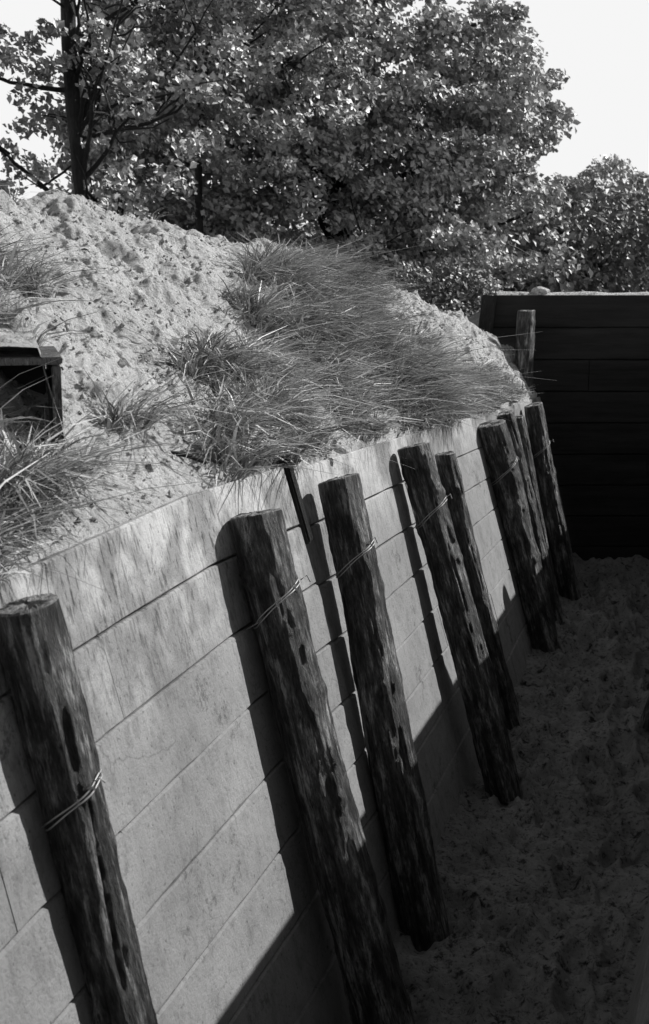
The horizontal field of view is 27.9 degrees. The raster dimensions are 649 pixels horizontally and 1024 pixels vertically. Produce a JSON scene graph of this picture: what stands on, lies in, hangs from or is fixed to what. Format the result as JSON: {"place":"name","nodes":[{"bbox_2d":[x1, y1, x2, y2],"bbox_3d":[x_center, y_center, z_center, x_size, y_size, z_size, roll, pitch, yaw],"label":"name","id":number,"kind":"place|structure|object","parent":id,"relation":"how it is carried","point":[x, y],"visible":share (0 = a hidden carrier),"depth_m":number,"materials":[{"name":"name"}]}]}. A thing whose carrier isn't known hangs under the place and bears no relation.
{"place":"outdoors","nodes":[
{"label":"outdoors","id":0,"kind":"place"},
{"bbox_2d":[0,0,648,236],"label":"sky","id":1,"kind":"structure","parent":0,"point":[603,45],"materials":[{"name":"white"}]},
{"bbox_2d":[467,311,479,326],"bbox_3d":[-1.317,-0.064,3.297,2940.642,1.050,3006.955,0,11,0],"label":"ground","id":2,"kind":"structure","parent":0,"point":[474,319],"depth_m":9.49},
{"bbox_2d":[0,0,255,219],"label":"oak tree","id":3,"kind":"object","parent":2,"relation":"on","point":[79,119],"visible":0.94,"depth_m":12.45,"materials":[{"name":"grey plant"}]},
{"bbox_2d":[59,0,400,233],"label":"oak tree","id":4,"kind":"object","parent":2,"relation":"on","point":[293,25],"visible":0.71,"depth_m":14.32,"materials":[{"name":"grey plant"}]},
{"bbox_2d":[0,181,548,597],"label":"sand bank","id":5,"kind":"structure","parent":2,"relation":"on","point":[165,297],"depth_m":4.54,"materials":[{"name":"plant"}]},
{"bbox_2d":[0,346,63,448],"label":"timber firing slot","id":6,"kind":"object","parent":5,"relation":"on","point":[15,361],"visible":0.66,"depth_m":3.20,"materials":[{"name":"black wood"}]},
{"bbox_2d":[0,328,106,471],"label":"sand heap","id":7,"kind":"object","parent":5,"relation":"on","point":[21,339],"visible":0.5,"depth_m":3.17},
{"bbox_2d":[171,451,206,463],"bbox_3d":[-0.398,-0.157,3.758,0.128,0.036,0.015,4,12,20],"label":"stick","id":8,"kind":"object","parent":5,"relation":"on","point":[189,456],"visible":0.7,"depth_m":3.75,"materials":[{"name":"black wood"}]},
{"bbox_2d":[0,199,530,548],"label":"soil clods","id":9,"kind":"object","parent":5,"relation":"on","point":[83,381],"visible":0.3,"depth_m":4.64,"materials":[{"name":"soil"}]},
{"bbox_2d":[0,192,536,560],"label":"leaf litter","id":10,"kind":"object","parent":5,"relation":"on","point":[80,413],"visible":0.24,"depth_m":4.41,"materials":[{"name":"plant"}]},
{"bbox_2d":[515,309,534,393],"bbox_3d":[1.378,-0.809,8.990,0.154,1.158,0.150,0,11,0],"label":"wooden post","id":11,"kind":"object","parent":5,"relation":"on","point":[524,350],"visible":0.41,"depth_m":8.87,"materials":[{"name":"grey wood"}]},
{"bbox_2d":[42,0,584,312],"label":"oak tree","id":12,"kind":"object","parent":2,"relation":"on","point":[419,201],"visible":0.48,"depth_m":16.15,"materials":[{"name":"grey plant"}]},
{"bbox_2d":[374,256,497,316],"bbox_3d":[0.934,-1.596,12.390,1.595,1.638,1.154,0,11,0],"label":"shrub","id":13,"kind":"object","parent":2,"relation":"on","point":[465,296],"visible":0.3,"depth_m":12.13,"materials":[{"name":"grey plant"}]},
{"bbox_2d":[242,174,648,303],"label":"distant hedgerow","id":14,"kind":"object","parent":2,"relation":"on","point":[606,234],"visible":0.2,"depth_m":20.13,"materials":[{"name":"grey plant"}]},
{"bbox_2d":[493,295,648,560],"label":"tarred end wall","id":15,"kind":"structure","parent":2,"relation":"on","point":[591,358],"depth_m":9.19,"materials":[{"name":"black wood"}]},
{"bbox_2d":[478,295,496,333],"bbox_3d":[1.106,-1.167,9.065,0.100,0.670,0.040,5,11,-1],"label":"end wall plank","id":16,"kind":"object","parent":15,"relation":"attached to","point":[487,312],"visible":0.4,"depth_m":9.01,"materials":[{"name":"black wood"}]},
{"bbox_2d":[495,291,648,294],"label":"sand drift","id":17,"kind":"object","parent":15,"relation":"on","point":[565,293],"visible":0.88,"depth_m":9.06,"materials":[{"name":"grey sand"}]},
{"bbox_2d":[531,286,549,293],"bbox_3d":[1.507,-1.533,9.093,0.133,0.076,0.112,0,11,0],"label":"stone","id":18,"kind":"object","parent":17,"relation":"on","point":[540,290],"visible":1,"depth_m":9.05,"materials":[{"name":"grey stone"}]},
{"bbox_2d":[499,153,648,292],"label":"oak tree","id":19,"kind":"object","parent":2,"relation":"on","point":[616,164],"visible":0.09,"depth_m":22.49,"materials":[{"name":"grey plant"}]},
{"bbox_2d":[626,894,648,1023],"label":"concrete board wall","id":20,"kind":"structure","parent":2,"relation":"on","point":[638,1011],"depth_m":3.75,"materials":[{"name":"grey concrete"}]},
{"bbox_2d":[349,553,648,1023],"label":"trench floor","id":21,"kind":"structure","parent":0,"point":[509,985],"depth_m":4.95,"materials":[{"name":"soil"}]},
{"bbox_2d":[0,593,157,1023],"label":"wooden post","id":22,"kind":"object","parent":21,"relation":"on","point":[50,703],"visible":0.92,"depth_m":2.48,"materials":[{"name":"black wood"}]},
{"bbox_2d":[0,467,399,1023],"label":"concrete board wall","id":23,"kind":"structure","parent":21,"relation":"on","point":[225,902],"depth_m":3.16,"materials":[{"name":"grey concrete"}]},
{"bbox_2d":[230,508,414,1023],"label":"wooden post","id":24,"kind":"object","parent":21,"relation":"on","point":[355,910],"visible":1,"depth_m":3.65,"materials":[{"name":"black wood"}]},
{"bbox_2d":[318,473,449,951],"bbox_3d":[0.172,0.662,4.347,0.236,1.584,0.176,-12,0,0],"label":"wooden post","id":25,"kind":"object","parent":21,"relation":"on","point":[400,800],"visible":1,"depth_m":4.29,"materials":[{"name":"black wood"}]},
{"bbox_2d":[292,397,572,853],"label":"concrete board wall","id":26,"kind":"structure","parent":21,"relation":"on","point":[447,760],"depth_m":5.31,"materials":[{"name":"grey concrete"}]},
{"bbox_2d":[279,455,313,543],"bbox_3d":[-0.092,-0.040,4.209,0.030,0.295,0.045,-12,11,21],"label":"joint stake","id":27,"kind":"object","parent":26,"relation":"attached to","point":[298,503],"visible":0.85,"depth_m":4.19,"materials":[{"name":"black wood"}]},
{"bbox_2d":[333,445,348,453],"bbox_3d":[0.060,-0.224,4.654,0.058,0.031,0.044,0,11,0],"label":"stone","id":28,"kind":"object","parent":26,"relation":"on","point":[345,449],"visible":0.91,"depth_m":4.64,"materials":[{"name":"grey stone"}]},
{"bbox_2d":[397,442,522,803],"bbox_3d":[0.545,0.466,5.483,0.232,1.540,0.175,-14,2,0],"label":"wooden post","id":29,"kind":"object","parent":21,"relation":"on","point":[484,709],"visible":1,"depth_m":5.42,"materials":[{"name":"black wood"}]},
{"bbox_2d":[434,451,522,729],"bbox_3d":[0.729,0.391,6.153,0.122,1.398,0.118,-14,8,2],"label":"wooden post","id":30,"kind":"object","parent":21,"relation":"on","point":[449,471],"visible":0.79,"depth_m":6.09,"materials":[{"name":"black wood"}]},
{"bbox_2d":[478,419,561,652],"bbox_3d":[1.067,0.172,7.308,0.262,1.397,0.199,-15,13,4],"label":"wooden post","id":31,"kind":"object","parent":21,"relation":"on","point":[502,458],"visible":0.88,"depth_m":7.22,"materials":[{"name":"black wood"}]},
{"bbox_2d":[395,552,648,1023],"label":"floor pebbles","id":32,"kind":"object","parent":21,"relation":"on","point":[488,887],"visible":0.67,"depth_m":4.96,"materials":[{"name":"stone"}]},
{"bbox_2d":[497,410,563,624],"bbox_3d":[1.234,0.067,7.836,0.150,1.393,0.136,-16,13,4],"label":"wooden post","id":33,"kind":"object","parent":21,"relation":"on","point":[509,418],"visible":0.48,"depth_m":7.78,"materials":[{"name":"black wood"}]},
{"bbox_2d":[515,415,558,596],"bbox_3d":[1.330,0.024,8.246,0.121,1.300,0.108,-13,13,3],"label":"wooden post","id":34,"kind":"object","parent":21,"relation":"on","point":[523,430],"visible":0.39,"depth_m":8.14,"materials":[{"name":"black wood"}]},
{"bbox_2d":[524,402,580,600],"bbox_3d":[1.458,-0.043,8.466,0.206,1.352,0.148,-12,12,3],"label":"wooden post","id":35,"kind":"object","parent":21,"relation":"on","point":[555,525],"visible":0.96,"depth_m":8.41,"materials":[{"name":"black wood"}]},
{"bbox_2d":[641,696,648,731],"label":"wooden post","id":36,"kind":"object","parent":21,"relation":"on","point":[645,719],"visible":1,"depth_m":6.18,"materials":[{"name":"black wood"}]}
]}

